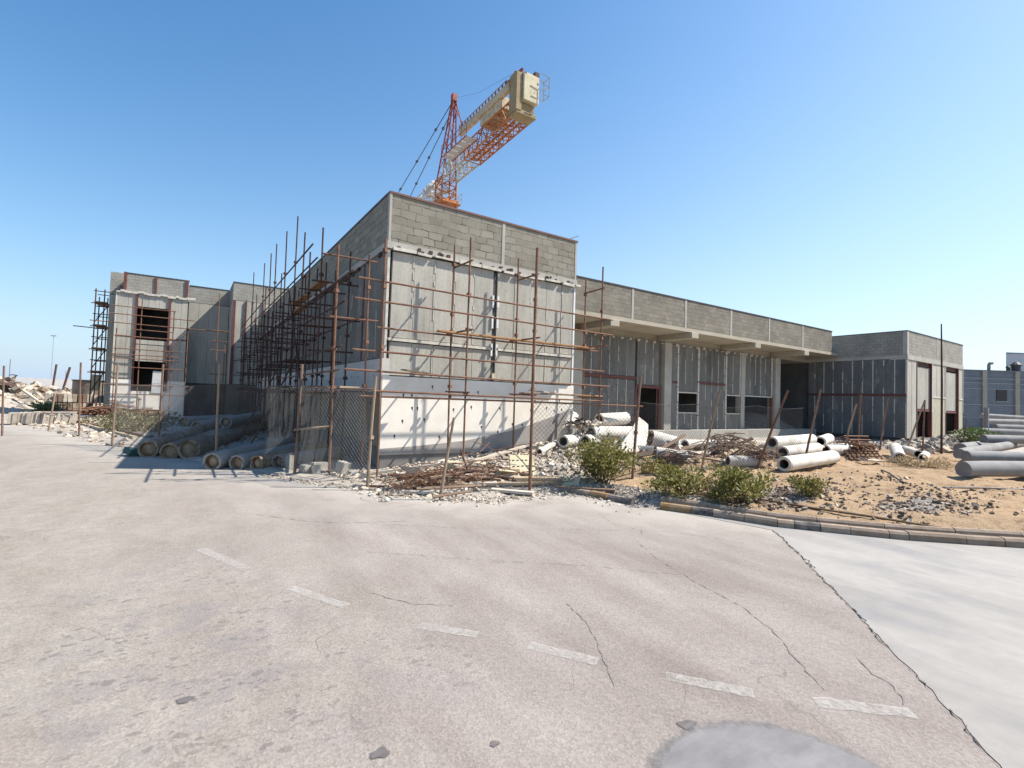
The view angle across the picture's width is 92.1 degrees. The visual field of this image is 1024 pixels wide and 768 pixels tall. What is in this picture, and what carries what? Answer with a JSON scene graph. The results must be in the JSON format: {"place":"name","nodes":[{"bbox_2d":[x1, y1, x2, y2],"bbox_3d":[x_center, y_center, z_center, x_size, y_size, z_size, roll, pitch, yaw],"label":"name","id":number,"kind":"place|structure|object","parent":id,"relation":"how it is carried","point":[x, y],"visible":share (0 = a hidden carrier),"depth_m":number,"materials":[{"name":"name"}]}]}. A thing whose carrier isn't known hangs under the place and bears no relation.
{"place":"outdoors","nodes":[
{"label":"outdoors","id":0,"kind":"place"},
{"bbox_2d":[261,473,575,506],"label":"gravel","id":1,"kind":"structure","parent":0,"point":[503,498],"depth_m":9.76,"materials":[{"name":"gravel"}]},
{"bbox_2d":[432,489,471,497],"bbox_3d":[-1.109,2.047,9.197,0.766,0.122,0.053,3,-2,-28],"label":"broken stick","id":2,"kind":"object","parent":1,"relation":"on","point":[451,493],"visible":1,"depth_m":9.18,"materials":[{"name":"brown wood"}]},
{"bbox_2d":[0,419,1001,767],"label":"road","id":3,"kind":"structure","parent":0,"point":[158,611],"depth_m":3.94,"materials":[{"name":"asphalt"}]},
{"bbox_2d":[28,401,69,413],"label":"bush","id":4,"kind":"object","parent":3,"relation":"on","point":[41,406],"visible":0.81,"depth_m":31.80,"materials":[{"name":"green plant"}]},
{"bbox_2d":[71,379,103,406],"bbox_3d":[-33.742,0.915,39.659,2.618,2.430,2.618,3,-2,-33],"label":"steel tank","id":5,"kind":"object","parent":3,"relation":"on","point":[85,385],"visible":0.37,"depth_m":38.53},
{"bbox_2d":[73,288,109,406],"bbox_3d":[-27.731,-2.066,32.519,1.702,8.300,2.000,3,-2,-33],"label":"end scaffold","id":6,"kind":"object","parent":3,"relation":"on","point":[99,303],"visible":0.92,"depth_m":32.22,"materials":[{"name":"dark steel"},{"name":"rusty metal"}]},
{"bbox_2d":[80,408,180,431],"bbox_3d":[-16.067,1.531,20.926,3.384,1.096,3.570,3,-2,-33],"label":"bush","id":7,"kind":"object","parent":3,"relation":"on","point":[108,423],"visible":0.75,"depth_m":20.44,"materials":[{"name":"green plant"}]},
{"bbox_2d":[122,447,138,455],"bbox_3d":[-10.610,1.934,13.976,0.510,0.322,0.624,1,-2,28],"label":"sheet bundle","id":8,"kind":"object","parent":3,"relation":"on","point":[130,451],"visible":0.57,"depth_m":13.74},
{"bbox_2d":[137,426,204,456],"bbox_3d":[-11.099,1.834,16.314,0.505,0.596,5.450,3,-2,-20],"label":"concrete pipe","id":9,"kind":"object","parent":3,"relation":"on","point":[150,448],"visible":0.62,"depth_m":14.08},
{"bbox_2d":[177,414,233,426],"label":"concrete pipe","id":10,"kind":"object","parent":3,"relation":"on","point":[192,418],"visible":0.41,"depth_m":24.80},
{"bbox_2d":[177,419,267,458],"bbox_3d":[-10.505,1.899,18.771,0.566,0.645,10.696,2,-2,-17],"label":"concrete pipe","id":11,"kind":"object","parent":3,"relation":"on","point":[185,449],"visible":0.7,"depth_m":15.07,"materials":[{"name":"concrete"}]},
{"bbox_2d":[220,412,263,427],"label":"concrete pipe","id":12,"kind":"object","parent":11,"relation":"on","point":[237,417],"visible":0.84,"depth_m":18.81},
{"bbox_2d":[202,433,305,468],"bbox_3d":[-7.343,1.906,14.571,0.445,0.554,5.344,2,-2,-2],"label":"concrete pipe","id":13,"kind":"object","parent":3,"relation":"on","point":[217,459],"visible":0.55,"depth_m":12.58,"materials":[{"name":"concrete"}]},
{"bbox_2d":[229,439,318,469],"bbox_3d":[-6.479,1.933,13.763,0.404,0.526,3.546,2,-2,8],"label":"concrete pipe","id":14,"kind":"object","parent":3,"relation":"on","point":[240,461],"visible":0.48,"depth_m":12.22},
{"bbox_2d":[249,443,328,469],"bbox_3d":[-5.913,1.943,13.354,0.404,0.497,2.840,1,-2,13],"label":"concrete pipe","id":15,"kind":"object","parent":3,"relation":"on","point":[257,461],"visible":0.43,"depth_m":12.17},
{"bbox_2d":[234,216,377,473],"bbox_3d":[-10.838,-1.986,21.594,2.499,8.501,26.450,3,-2,-33],"label":"side scaffold","id":16,"kind":"object","parent":3,"relation":"on","point":[318,285],"visible":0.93,"depth_m":16.62,"materials":[{"name":"brown metal"}]},
{"bbox_2d":[271,446,344,466],"bbox_3d":[-5.408,1.956,13.268,0.364,0.377,2.392,1,-2,19],"label":"concrete pipe","id":17,"kind":"object","parent":3,"relation":"on","point":[308,458],"visible":0.62,"depth_m":13.05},
{"bbox_2d":[334,461,350,472],"bbox_3d":[-3.984,1.985,11.594,0.287,0.379,0.284,1,-2,21],"label":"concrete block","id":18,"kind":"object","parent":3,"relation":"on","point":[347,465],"depth_m":11.51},
{"bbox_2d":[438,417,454,499],"bbox_3d":[-1.222,1.412,9.241,0.263,1.577,0.061,2,-2,-6],"label":"leaning stake","id":19,"kind":"object","parent":3,"relation":"on","point":[446,459],"visible":0.79,"depth_m":9.22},
{"bbox_2d":[344,237,642,476],"bbox_3d":[-0.009,-0.699,13.707,9.350,6.100,1.484,3,-2,-33],"label":"front scaffold","id":20,"kind":"object","parent":3,"relation":"on","point":[450,332],"visible":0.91,"depth_m":12.96,"materials":[{"name":"brown metal"}]},
{"bbox_2d":[561,473,580,485],"bbox_3d":[1.286,2.118,10.738,0.418,0.320,0.264,1,-2,16],"label":"foam piece","id":21,"kind":"object","parent":3,"relation":"on","point":[576,481],"visible":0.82,"depth_m":10.74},
{"bbox_2d":[554,474,678,511],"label":"kerb gravel","id":22,"kind":"structure","parent":3,"relation":"on","point":[621,489],"depth_m":9.99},
{"bbox_2d":[660,497,1023,547],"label":"kerb","id":23,"kind":"structure","parent":3,"relation":"on","point":[955,538],"depth_m":7.56,"materials":[{"name":"concrete"}]},
{"bbox_2d":[0,392,1023,531],"bbox_3d":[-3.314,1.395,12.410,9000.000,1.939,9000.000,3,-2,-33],"label":"ground","id":24,"kind":"structure","parent":0,"point":[1003,517],"depth_m":11.30,"materials":[{"name":"sand"}]},
{"bbox_2d":[0,376,76,408],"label":"rubble hill","id":25,"kind":"structure","parent":24,"relation":"on","point":[35,389],"depth_m":38.09,"materials":[{"name":"concrete"}]},
{"bbox_2d":[7,411,77,423],"bbox_3d":[-22.618,1.619,23.848,2.717,0.662,1.057,3,-2,-25],"label":"concrete barrier","id":26,"kind":"object","parent":24,"relation":"on","point":[37,417],"visible":0.84,"depth_m":23.46,"materials":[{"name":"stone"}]},
{"bbox_2d":[15,377,75,388],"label":"perimeter wall","id":27,"kind":"structure","parent":24,"relation":"on","point":[47,382],"depth_m":119.75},
{"bbox_2d":[53,394,90,410],"bbox_3d":[-31.944,1.352,35.807,2.184,1.252,1.020,4,-3,-45],"label":"board stack","id":28,"kind":"object","parent":24,"relation":"on","point":[63,398],"visible":0.58,"depth_m":35.49,"materials":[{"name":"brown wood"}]},
{"bbox_2d":[61,399,133,416],"bbox_3d":[-24.408,1.476,29.603,3.800,1.109,3.413,2,-2,-14],"label":"rebar bundle","id":29,"kind":"object","parent":24,"relation":"on","point":[98,410],"visible":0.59,"depth_m":29.01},
{"bbox_2d":[80,423,136,438],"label":"beam","id":30,"kind":"structure","parent":24,"relation":"on","point":[115,432],"depth_m":19.97,"materials":[{"name":"brown wood"}]},
{"bbox_2d":[76,420,142,436],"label":"beam","id":31,"kind":"structure","parent":24,"relation":"on","point":[131,433],"depth_m":19.96,"materials":[{"name":"brown wood"}]},
{"bbox_2d":[10,414,264,455],"bbox_3d":[-17.396,1.986,22.278,9.470,0.475,22.046,3,-2,-33],"label":"yard rubble","id":32,"kind":"object","parent":24,"relation":"on","point":[93,433],"visible":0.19,"depth_m":19.62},
{"bbox_2d":[119,409,170,417],"bbox_3d":[-21.936,1.774,29.325,2.298,0.600,2.206,1,-2,32],"label":"rebar bundle","id":33,"kind":"object","parent":24,"relation":"on","point":[162,415],"visible":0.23,"depth_m":29.36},
{"bbox_2d":[91,293,228,416],"bbox_3d":[-22.411,-1.978,31.538,7.300,8.400,0.992,3,-2,-33],"label":"courtyard scaffold","id":34,"kind":"object","parent":24,"relation":"on","point":[171,351],"visible":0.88,"depth_m":31.89,"materials":[{"name":"metal"}]},
{"bbox_2d":[1,362,376,486],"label":"chain link fence","id":35,"kind":"object","parent":24,"relation":"on","point":[296,446],"visible":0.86,"depth_m":12.53,"materials":[{"name":"metal"}]},
{"bbox_2d":[103,271,287,416],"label":"two storey building","id":36,"kind":"structure","parent":24,"relation":"on","point":[184,300],"depth_m":33.66,"materials":[{"name":"grey concrete"}]},
{"bbox_2d":[159,426,233,457],"bbox_3d":[-10.363,1.879,16.649,0.485,0.596,6.428,2,-2,-17],"label":"concrete pipe","id":37,"kind":"object","parent":24,"relation":"on","point":[168,450],"visible":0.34,"depth_m":13.70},
{"bbox_2d":[190,418,234,428],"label":"concrete pipe","id":38,"kind":"object","parent":24,"relation":"on","point":[203,422],"visible":0.12,"depth_m":21.27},
{"bbox_2d":[285,454,293,472],"bbox_3d":[-5.258,1.880,11.719,0.205,0.422,0.165,0,-2,39],"label":"concrete block","id":39,"kind":"object","parent":24,"relation":"on","point":[287,469],"depth_m":11.65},
{"bbox_2d":[368,461,480,495],"bbox_3d":[-1.838,1.877,10.009,2.342,0.556,1.514,3,-2,-33],"label":"wire tangle","id":40,"kind":"object","parent":24,"relation":"on","point":[412,478],"visible":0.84,"depth_m":9.90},
{"bbox_2d":[398,67,549,207],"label":"tower crane","id":41,"kind":"object","parent":24,"relation":"on","point":[497,112],"visible":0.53,"depth_m":42.41,"materials":[{"name":"orange paint"}]},
{"bbox_2d":[419,441,545,484],"bbox_3d":[-0.602,1.712,10.730,3.027,0.864,1.951,3,-2,-20],"label":"rebar tangle","id":42,"kind":"object","parent":24,"relation":"on","point":[491,466],"visible":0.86,"depth_m":10.61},
{"bbox_2d":[331,441,636,501],"bbox_3d":[-0.553,1.974,12.020,6.760,0.803,3.521,3,-2,-33],"label":"rubble","id":43,"kind":"object","parent":24,"relation":"on","point":[553,461],"visible":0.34,"depth_m":11.87,"materials":[{"name":"concrete"}]},
{"bbox_2d":[402,490,433,493],"bbox_3d":[-1.819,2.106,9.596,0.623,0.060,0.100,2,-2,3],"label":"plank","id":44,"kind":"object","parent":43,"relation":"on","point":[418,492],"visible":0.79,"depth_m":9.55,"materials":[{"name":"white wood"}]},
{"bbox_2d":[370,457,479,474],"bbox_3d":[-2.010,1.926,11.618,2.569,0.380,0.070,2,-2,-16],"label":"plank","id":45,"kind":"object","parent":43,"relation":"on","point":[389,470],"visible":0.43,"depth_m":11.43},
{"bbox_2d":[417,484,485,489],"bbox_3d":[-1.176,2.018,9.677,1.370,0.090,0.062,2,-2,-18],"label":"broken stick","id":46,"kind":"object","parent":43,"relation":"on","point":[452,486],"visible":1,"depth_m":9.68,"materials":[{"name":"brown wood"}]},
{"bbox_2d":[444,460,485,469],"bbox_3d":[-1.089,1.900,11.448,0.970,0.229,0.222,2,-2,1],"label":"cream tube","id":47,"kind":"object","parent":43,"relation":"on","point":[472,464],"visible":0.33,"depth_m":11.35,"materials":[{"name":"plastic"}]},
{"bbox_2d":[454,445,525,466],"bbox_3d":[-0.476,1.770,12.213,0.090,0.370,2.568,0,-2,40],"label":"plank","id":48,"kind":"object","parent":43,"relation":"on","point":[496,454],"visible":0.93,"depth_m":12.31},
{"bbox_2d":[480,472,513,477],"bbox_3d":[-0.375,2.026,11.016,1.392,0.148,0.056,2,-2,5],"label":"broken stick","id":49,"kind":"object","parent":43,"relation":"on","point":[509,476],"visible":0.21,"depth_m":10.98,"materials":[{"name":"brown wood"}]},
{"bbox_2d":[455,467,519,471],"bbox_3d":[-0.545,1.926,11.078,1.451,0.107,0.088,2,-2,-7],"label":"broken stick","id":50,"kind":"object","parent":49,"relation":"on","point":[489,470],"visible":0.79,"depth_m":11.06,"materials":[{"name":"brown wood"}]},
{"bbox_2d":[510,455,535,475],"bbox_3d":[0.230,1.878,11.354,0.660,0.451,0.429,2,-2,-18],"label":"vent panel","id":51,"kind":"object","parent":43,"relation":"on","point":[521,462],"visible":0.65,"depth_m":11.35,"materials":[{"name":"beige plastic"}]},
{"bbox_2d":[536,439,557,453],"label":"concrete pipe","id":52,"kind":"object","parent":43,"relation":"on","point":[542,450],"visible":0.81,"depth_m":13.74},
{"bbox_2d":[558,411,578,437],"bbox_3d":[1.724,1.286,15.064,0.289,0.902,1.104,1,-2,25],"label":"pipe shell","id":53,"kind":"object","parent":43,"relation":"on","point":[571,415],"visible":0.47,"depth_m":15.24},
{"bbox_2d":[558,434,581,447],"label":"concrete pipe","id":54,"kind":"object","parent":43,"relation":"on","point":[565,441],"visible":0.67,"depth_m":13.90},
{"bbox_2d":[563,419,600,434],"bbox_3d":[2.127,1.305,14.622,1.034,0.578,0.842,3,-2,-33],"label":"rubble pile","id":55,"kind":"object","parent":54,"relation":"on","point":[572,426],"visible":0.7,"depth_m":14.44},
{"bbox_2d":[469,485,540,487],"bbox_3d":[-0.449,2.168,10.459,2.658,0.080,0.160,2,-2,-14],"label":"plank","id":56,"kind":"object","parent":24,"relation":"on","point":[512,486],"visible":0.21,"depth_m":10.52,"materials":[{"name":"brown wood"}]},
{"bbox_2d":[440,481,563,485],"bbox_3d":[-0.183,2.123,10.515,2.658,0.095,0.200,2,-2,-14],"label":"plank","id":57,"kind":"object","parent":56,"relation":"on","point":[510,483],"visible":0.57,"depth_m":10.51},
{"bbox_2d":[513,476,562,480],"bbox_3d":[0.609,2.074,10.817,1.151,0.070,0.240,2,-2,-9],"label":"plank","id":58,"kind":"object","parent":57,"relation":"on","point":[525,478],"visible":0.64,"depth_m":10.73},
{"bbox_2d":[490,488,533,494],"bbox_3d":[0.001,2.166,9.959,0.871,0.060,0.170,1,-2,13],"label":"plank","id":59,"kind":"object","parent":24,"relation":"on","point":[525,492],"visible":0.93,"depth_m":9.90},
{"bbox_2d":[555,485,614,491],"bbox_3d":[1.520,2.180,10.291,1.243,0.060,0.120,1,-2,16],"label":"plank","id":60,"kind":"object","parent":24,"relation":"on","point":[585,488],"visible":1,"depth_m":10.24,"materials":[{"name":"brown wood"}]},
{"bbox_2d":[580,434,604,446],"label":"concrete pipe","id":61,"kind":"object","parent":24,"relation":"on","point":[590,436],"visible":0.34,"depth_m":14.28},
{"bbox_2d":[585,426,631,439],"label":"concrete pipe","id":62,"kind":"object","parent":61,"relation":"on","point":[615,432],"visible":0.48,"depth_m":14.80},
{"bbox_2d":[623,415,642,425],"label":"scrap rods","id":63,"kind":"object","parent":62,"relation":"on","point":[631,421],"visible":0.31,"depth_m":15.96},
{"bbox_2d":[594,412,630,425],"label":"concrete pipe","id":64,"kind":"object","parent":63,"relation":"on","point":[618,415],"visible":0.71,"depth_m":15.39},
{"bbox_2d":[569,489,634,504],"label":"broken kerb","id":65,"kind":"structure","parent":24,"relation":"on","point":[615,498],"depth_m":9.76,"materials":[{"name":"concrete"}]},
{"bbox_2d":[256,190,963,468],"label":"concrete building","id":66,"kind":"structure","parent":24,"relation":"on","point":[677,352],"depth_m":16.12,"materials":[{"name":"grey concrete"}]},
{"bbox_2d":[564,426,665,484],"bbox_3d":[2.160,1.554,10.527,1.869,1.298,1.708,0,-3,45],"label":"bush","id":67,"kind":"object","parent":24,"relation":"on","point":[600,462],"visible":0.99,"depth_m":10.60,"materials":[{"name":"green plant"}]},
{"bbox_2d":[641,463,678,473],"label":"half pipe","id":68,"kind":"object","parent":24,"relation":"on","point":[649,470],"visible":0.27,"depth_m":12.05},
{"bbox_2d":[647,430,678,448],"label":"concrete pipe","id":69,"kind":"object","parent":24,"relation":"on","point":[657,440],"visible":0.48,"depth_m":14.84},
{"bbox_2d":[640,461,734,499],"bbox_3d":[3.425,1.832,9.636,2.142,0.722,1.001,2,-2,-18],"label":"bush","id":70,"kind":"object","parent":24,"relation":"on","point":[674,480],"visible":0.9,"depth_m":9.52,"materials":[{"name":"green plant"}]},
{"bbox_2d":[681,440,722,449],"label":"concrete pipe","id":71,"kind":"object","parent":24,"relation":"on","point":[683,443],"visible":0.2,"depth_m":16.09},
{"bbox_2d":[700,476,734,500],"bbox_3d":[3.881,1.983,9.414,0.844,0.439,0.880,3,-2,-33],"label":"bush","id":72,"kind":"object","parent":24,"relation":"on","point":[710,483],"visible":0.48,"depth_m":9.36,"materials":[{"name":"green plant"}]},
{"bbox_2d":[598,442,852,470],"bbox_3d":[6.885,2.269,16.071,10.017,0.784,4.580,3,-2,-33],"label":"rubble","id":73,"kind":"object","parent":24,"relation":"on","point":[723,459],"visible":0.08,"depth_m":14.14,"materials":[{"name":"brown stone"}]},
{"bbox_2d":[618,417,647,452],"bbox_3d":[3.649,1.507,14.304,0.413,1.073,1.972,0,-2,35],"label":"pipe shell","id":74,"kind":"object","parent":73,"relation":"on","point":[639,435],"visible":0.5,"depth_m":14.33},
{"bbox_2d":[655,447,687,461],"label":"concrete pipe","id":75,"kind":"object","parent":73,"relation":"on","point":[658,448],"visible":0.33,"depth_m":13.33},
{"bbox_2d":[648,449,701,465],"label":"scrap rods","id":76,"kind":"object","parent":73,"relation":"on","point":[680,457],"visible":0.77,"depth_m":12.78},
{"bbox_2d":[690,432,775,455],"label":"broken laths","id":77,"kind":"object","parent":73,"relation":"on","point":[722,443],"visible":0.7,"depth_m":15.02,"materials":[{"name":"brown wood"}]},
{"bbox_2d":[777,443,822,456],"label":"concrete pipe","id":78,"kind":"object","parent":73,"relation":"on","point":[815,447],"visible":0.68,"depth_m":15.84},
{"bbox_2d":[767,434,816,448],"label":"concrete pipe","id":79,"kind":"object","parent":78,"relation":"on","point":[804,438],"visible":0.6,"depth_m":16.07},
{"bbox_2d":[816,434,833,444],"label":"concrete pipe","id":80,"kind":"object","parent":73,"relation":"on","point":[825,439],"visible":0.77,"depth_m":18.31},
{"bbox_2d":[707,463,779,504],"bbox_3d":[4.250,1.801,9.066,1.187,0.829,1.458,1,-2,28],"label":"bush","id":81,"kind":"object","parent":24,"relation":"on","point":[741,482],"visible":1,"depth_m":8.99,"materials":[{"name":"green plant"}]},
{"bbox_2d":[725,455,762,466],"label":"concrete pipe","id":82,"kind":"object","parent":24,"relation":"on","point":[738,459],"visible":0.66,"depth_m":13.84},
{"bbox_2d":[737,449,783,461],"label":"broken laths","id":83,"kind":"object","parent":82,"relation":"on","point":[767,456],"visible":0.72,"depth_m":13.93,"materials":[{"name":"brown wood"}]},
{"bbox_2d":[528,248,967,490],"bbox_3d":[12.415,0.383,17.914,28.274,5.310,1.861,3,-2,-36],"label":"chain link fence","id":84,"kind":"object","parent":24,"relation":"on","point":[637,411],"visible":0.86,"depth_m":12.36,"materials":[{"name":"metal"}]},
{"bbox_2d":[776,450,839,471],"bbox_3d":[8.760,2.239,14.491,3.416,0.453,0.412,3,-2,-38],"label":"concrete pipe","id":85,"kind":"object","parent":24,"relation":"on","point":[793,462],"visible":1,"depth_m":14.00,"materials":[{"name":"concrete"}]},
{"bbox_2d":[785,474,832,496],"bbox_3d":[5.574,1.925,9.310,0.672,0.492,0.814,1,-2,16],"label":"bush","id":86,"kind":"object","parent":24,"relation":"on","point":[805,485],"visible":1,"depth_m":9.22,"materials":[{"name":"green plant"}]},
{"bbox_2d":[644,466,1023,528],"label":"clods","id":87,"kind":"object","parent":24,"relation":"on","point":[786,490],"visible":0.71,"depth_m":9.32,"materials":[{"name":"stone"}]},
{"bbox_2d":[822,443,855,453],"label":"concrete pipe","id":88,"kind":"object","parent":24,"relation":"on","point":[839,448],"visible":0.55,"depth_m":17.48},
{"bbox_2d":[758,498,939,526],"bbox_3d":[5.714,2.230,8.476,2.693,0.170,0.260,1,-2,30],"label":"dead branch","id":89,"kind":"object","parent":24,"relation":"on","point":[857,514],"visible":0.82,"depth_m":8.34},
{"bbox_2d":[835,435,881,459],"bbox_3d":[12.505,2.285,17.743,1.622,0.816,0.766,2,-2,-15],"label":"rusty rebar pile","id":90,"kind":"object","parent":24,"relation":"on","point":[854,454],"visible":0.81,"depth_m":17.65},
{"bbox_2d":[835,436,883,451],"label":"scrap rods","id":91,"kind":"object","parent":90,"relation":"on","point":[864,444],"visible":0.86,"depth_m":17.63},
{"bbox_2d":[889,443,906,460],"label":"concrete pipe","id":92,"kind":"object","parent":24,"relation":"on","point":[895,449],"visible":0.81,"depth_m":17.95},
{"bbox_2d":[833,432,976,453],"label":"stones","id":93,"kind":"object","parent":24,"relation":"on","point":[932,445],"visible":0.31,"depth_m":26.64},
{"bbox_2d":[901,445,922,457],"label":"concrete pipe","id":94,"kind":"object","parent":24,"relation":"on","point":[910,451],"visible":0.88,"depth_m":19.07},
{"bbox_2d":[872,455,954,471],"bbox_3d":[13.074,2.546,16.002,2.113,0.631,2.120,3,-2,-33],"label":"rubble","id":95,"kind":"object","parent":24,"relation":"on","point":[929,464],"visible":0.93,"depth_m":15.83,"materials":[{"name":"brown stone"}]},
{"bbox_2d":[940,324,942,453],"bbox_3d":[18.866,0.258,21.657,0.111,5.821,0.083,3,-2,-22],"label":"tall pole","id":96,"kind":"object","parent":24,"relation":"on","point":[941,429],"visible":0.79,"depth_m":21.62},
{"bbox_2d":[953,441,991,449],"bbox_3d":[22.638,2.985,23.841,7.008,0.481,0.496,3,-2,-36],"label":"concrete pole","id":97,"kind":"object","parent":24,"relation":"on","point":[964,445],"visible":0.27,"depth_m":21.97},
{"bbox_2d":[946,426,1003,441],"bbox_3d":[26.138,2.917,27.712,3.011,1.141,2.407,3,-2,-33],"label":"bush","id":98,"kind":"object","parent":24,"relation":"on","point":[972,434],"visible":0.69,"depth_m":27.66,"materials":[{"name":"green plant"}]},
{"bbox_2d":[941,487,1023,489],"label":"black hose","id":99,"kind":"object","parent":24,"relation":"on","point":[984,488],"visible":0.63,"depth_m":11.83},
{"bbox_2d":[983,407,988,427],"bbox_3d":[35.551,3.010,36.985,0.296,2.500,0.296,3,-2,-22],"label":"pole stub","id":100,"kind":"object","parent":24,"relation":"on","point":[985,417],"visible":0.65,"depth_m":36.90,"materials":[{"name":"grey concrete"}]},
{"bbox_2d":[953,442,1023,458],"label":"concrete pole","id":101,"kind":"object","parent":24,"relation":"on","point":[1002,446],"visible":0.63,"depth_m":20.21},
{"bbox_2d":[979,435,1023,443],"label":"concrete pole","id":102,"kind":"object","parent":101,"relation":"on","point":[1016,439],"visible":0.89,"depth_m":22.80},
{"bbox_2d":[955,461,1023,476],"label":"concrete pole","id":103,"kind":"object","parent":24,"relation":"on","point":[989,468],"visible":1,"depth_m":13.39,"materials":[{"name":"concrete"}]},
{"bbox_2d":[960,451,1023,460],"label":"concrete pole","id":104,"kind":"object","parent":24,"relation":"on","point":[988,456],"visible":0.82,"depth_m":14.70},
{"bbox_2d":[962,369,1023,428],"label":"blue hall","id":105,"kind":"structure","parent":24,"relation":"on","point":[998,392],"depth_m":61.84,"materials":[{"name":"metal"}]},
{"bbox_2d":[996,390,1007,401],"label":"window","id":106,"kind":"structure","parent":105,"relation":"in","point":[1001,395],"depth_m":61.80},
{"bbox_2d":[981,428,1023,435],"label":"concrete pole","id":107,"kind":"object","parent":24,"relation":"on","point":[1012,432],"visible":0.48,"depth_m":29.25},
{"bbox_2d":[992,424,1023,429],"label":"concrete pole","id":108,"kind":"object","parent":24,"relation":"on","point":[1004,426],"visible":0.66,"depth_m":34.29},
{"bbox_2d":[982,419,1023,424],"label":"concrete pole","id":109,"kind":"object","parent":108,"relation":"on","point":[1007,421],"visible":0.84,"depth_m":38.68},
{"bbox_2d":[978,413,1023,419],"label":"concrete pole","id":110,"kind":"object","parent":109,"relation":"on","point":[1003,416],"visible":0.81,"depth_m":42.00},
{"bbox_2d":[1006,352,1023,370],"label":"white block","id":111,"kind":"structure","parent":24,"relation":"on","point":[1011,357],"depth_m":70.04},
{"bbox_2d":[0,0,1023,379],"label":"sky","id":112,"kind":"structure","parent":0,"point":[842,167],"materials":[{"name":"blue"}]},
{"bbox_2d":[675,511,1023,767],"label":"concrete apron","id":113,"kind":"object","parent":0,"point":[944,622],"visible":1,"depth_m":4.76,"materials":[{"name":"concrete"}]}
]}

